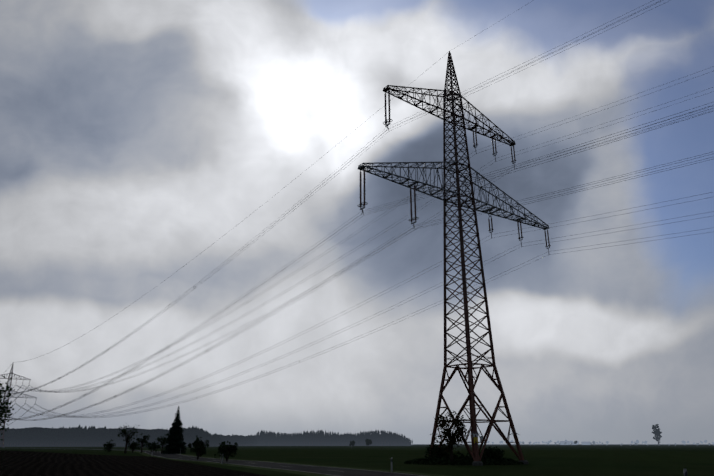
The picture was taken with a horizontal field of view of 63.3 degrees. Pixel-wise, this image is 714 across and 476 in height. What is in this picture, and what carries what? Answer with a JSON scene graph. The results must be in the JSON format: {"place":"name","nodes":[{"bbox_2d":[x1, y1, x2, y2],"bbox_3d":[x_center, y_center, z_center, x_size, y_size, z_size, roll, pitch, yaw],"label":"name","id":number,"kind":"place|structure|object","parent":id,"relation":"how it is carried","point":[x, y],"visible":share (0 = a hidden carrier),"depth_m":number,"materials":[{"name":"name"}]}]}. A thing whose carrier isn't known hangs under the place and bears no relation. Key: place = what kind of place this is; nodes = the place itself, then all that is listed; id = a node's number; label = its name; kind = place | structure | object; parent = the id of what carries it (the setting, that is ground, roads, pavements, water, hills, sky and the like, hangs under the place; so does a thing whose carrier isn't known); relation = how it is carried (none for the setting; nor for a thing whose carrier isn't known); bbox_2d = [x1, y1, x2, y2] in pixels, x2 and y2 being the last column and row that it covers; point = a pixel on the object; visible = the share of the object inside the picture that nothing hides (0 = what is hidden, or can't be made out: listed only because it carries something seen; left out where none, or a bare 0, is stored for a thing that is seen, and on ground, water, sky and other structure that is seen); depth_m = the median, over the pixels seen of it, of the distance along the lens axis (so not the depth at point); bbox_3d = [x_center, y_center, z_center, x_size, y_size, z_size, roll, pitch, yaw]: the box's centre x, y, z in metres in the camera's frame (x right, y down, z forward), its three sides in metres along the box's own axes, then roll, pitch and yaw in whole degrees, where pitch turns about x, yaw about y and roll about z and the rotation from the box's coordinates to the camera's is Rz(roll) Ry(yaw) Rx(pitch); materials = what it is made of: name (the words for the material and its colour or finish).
{"place":"outdoors","nodes":[
{"label":"outdoors","id":0,"kind":"place"},
{"bbox_2d":[0,425,222,446],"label":"forest hill","id":1,"kind":"structure","parent":0,"point":[80,436],"depth_m":494.56,"materials":[{"name":"green plant"}]},
{"bbox_2d":[0,450,266,475],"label":"ploughed field","id":2,"kind":"structure","parent":0,"point":[23,463],"depth_m":54.29,"materials":[{"name":"soil"}]},
{"bbox_2d":[21,448,447,475],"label":"road","id":3,"kind":"structure","parent":0,"point":[309,469],"depth_m":54.30,"materials":[{"name":"grey asphalt"}]},
{"bbox_2d":[214,433,257,445],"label":"forest hill","id":4,"kind":"structure","parent":0,"point":[247,440],"depth_m":623.20,"materials":[{"name":"green plant"}]},
{"bbox_2d":[0,444,713,475],"bbox_3d":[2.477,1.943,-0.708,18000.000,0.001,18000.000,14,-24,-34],"label":"ground","id":5,"kind":"structure","parent":0,"point":[614,460],"depth_m":95.14,"materials":[{"name":"green plant"}]},
{"bbox_2d":[0,376,14,440],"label":"tree","id":6,"kind":"object","parent":5,"relation":"on","point":[3,408],"visible":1,"depth_m":96.57,"materials":[{"name":"green plant"}]},
{"bbox_2d":[0,364,36,447],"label":"pylon","id":7,"kind":"object","parent":5,"relation":"on","point":[8,378],"visible":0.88,"depth_m":392.90,"materials":[{"name":"grey metal"}]},
{"bbox_2d":[103,439,115,451],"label":"road tree","id":8,"kind":"object","parent":5,"relation":"on","point":[111,445],"visible":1,"depth_m":147.28,"materials":[{"name":"green plant"}]},
{"bbox_2d":[118,425,140,452],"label":"road tree","id":9,"kind":"object","parent":5,"relation":"on","point":[125,433],"visible":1,"depth_m":138.76,"materials":[{"name":"green plant"}]},
{"bbox_2d":[127,441,139,452],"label":"road tree","id":10,"kind":"object","parent":5,"relation":"on","point":[133,446],"visible":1,"depth_m":131.60,"materials":[{"name":"green plant"}]},
{"bbox_2d":[135,433,149,452],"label":"road tree","id":11,"kind":"object","parent":5,"relation":"on","point":[145,439],"visible":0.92,"depth_m":141.38,"materials":[{"name":"green plant"}]},
{"bbox_2d":[145,441,160,453],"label":"road tree","id":12,"kind":"object","parent":5,"relation":"on","point":[153,446],"visible":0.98,"depth_m":123.90,"materials":[{"name":"green plant"}]},
{"bbox_2d":[155,433,167,452],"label":"road tree","id":13,"kind":"object","parent":5,"relation":"on","point":[163,442],"visible":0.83,"depth_m":139.01,"materials":[{"name":"green plant"}]},
{"bbox_2d":[161,406,186,453],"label":"tall spruce","id":14,"kind":"object","parent":5,"relation":"on","point":[175,442],"visible":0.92,"depth_m":134.26,"materials":[{"name":"green plant"}]},
{"bbox_2d":[188,436,208,459],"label":"tree","id":15,"kind":"object","parent":5,"relation":"on","point":[199,449],"visible":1,"depth_m":75.70,"materials":[{"name":"green plant"}]},
{"bbox_2d":[214,441,237,461],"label":"tree","id":16,"kind":"object","parent":5,"relation":"on","point":[223,448],"visible":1,"depth_m":67.17,"materials":[{"name":"green plant"}]},
{"bbox_2d":[253,430,412,445],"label":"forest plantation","id":17,"kind":"object","parent":5,"relation":"on","point":[320,438],"visible":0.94,"depth_m":714.86,"materials":[{"name":"green plant"}]},
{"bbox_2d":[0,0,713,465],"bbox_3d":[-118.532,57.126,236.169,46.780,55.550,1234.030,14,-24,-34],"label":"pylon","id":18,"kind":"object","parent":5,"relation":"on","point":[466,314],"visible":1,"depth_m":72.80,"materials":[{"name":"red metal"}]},
{"bbox_2d":[365,439,371,445],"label":"meadow tree","id":19,"kind":"object","parent":5,"relation":"on","point":[368,441],"visible":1,"depth_m":329.03,"materials":[{"name":"green plant"}]},
{"bbox_2d":[152,449,687,475],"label":"roadside posts","id":20,"kind":"object","parent":5,"relation":"on","point":[685,472],"visible":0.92,"depth_m":46.55,"materials":[{"name":"grey plastic"}]},
{"bbox_2d":[423,444,449,458],"bbox_3d":[9.170,24.148,65.277,3.172,2.179,3.497,14,-24,-34],"label":"bush","id":21,"kind":"object","parent":5,"relation":"on","point":[434,449],"visible":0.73,"depth_m":64.77,"materials":[{"name":"green plant"}]},
{"bbox_2d":[433,409,469,461],"bbox_3d":[10.385,21.681,62.900,3.768,5.885,3.928,14,-24,-34],"label":"tree","id":22,"kind":"object","parent":5,"relation":"on","point":[452,438],"visible":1,"depth_m":62.69,"materials":[{"name":"green plant"}]},
{"bbox_2d":[404,452,523,464],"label":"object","id":23,"kind":"object","parent":5,"relation":"on","point":[462,459],"visible":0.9,"depth_m":62.20,"materials":[{"name":"green plant"}]},
{"bbox_2d":[479,446,504,461],"bbox_3d":[14.911,23.759,63.508,2.722,1.883,2.962,-10,-22,26],"label":"bush","id":24,"kind":"object","parent":5,"relation":"on","point":[491,453],"visible":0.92,"depth_m":62.86,"materials":[{"name":"green plant"}]},
{"bbox_2d":[462,440,578,444],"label":"trees","id":25,"kind":"object","parent":5,"relation":"on","point":[500,442],"visible":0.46,"depth_m":2367.76,"materials":[{"name":"grey plant"}]},
{"bbox_2d":[511,441,606,445],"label":"trees","id":26,"kind":"object","parent":5,"relation":"on","point":[593,442],"visible":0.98,"depth_m":931.68,"materials":[{"name":"grey"}]},
{"bbox_2d":[560,441,590,444],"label":"buildings","id":27,"kind":"structure","parent":5,"relation":"on","point":[568,442],"depth_m":1864.91,"materials":[{"name":"grey"}]},
{"bbox_2d":[581,440,713,444],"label":"trees","id":28,"kind":"object","parent":5,"relation":"on","point":[645,442],"visible":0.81,"depth_m":1907.56,"materials":[{"name":"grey plant"}]},
{"bbox_2d":[652,424,661,445],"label":"poplar tree","id":29,"kind":"object","parent":5,"relation":"on","point":[657,436],"visible":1,"depth_m":697.31,"materials":[{"name":"green plant"}]},
{"bbox_2d":[0,0,713,443],"label":"sky","id":30,"kind":"structure","parent":0,"point":[135,135],"materials":[{"name":"grey"}]}
]}

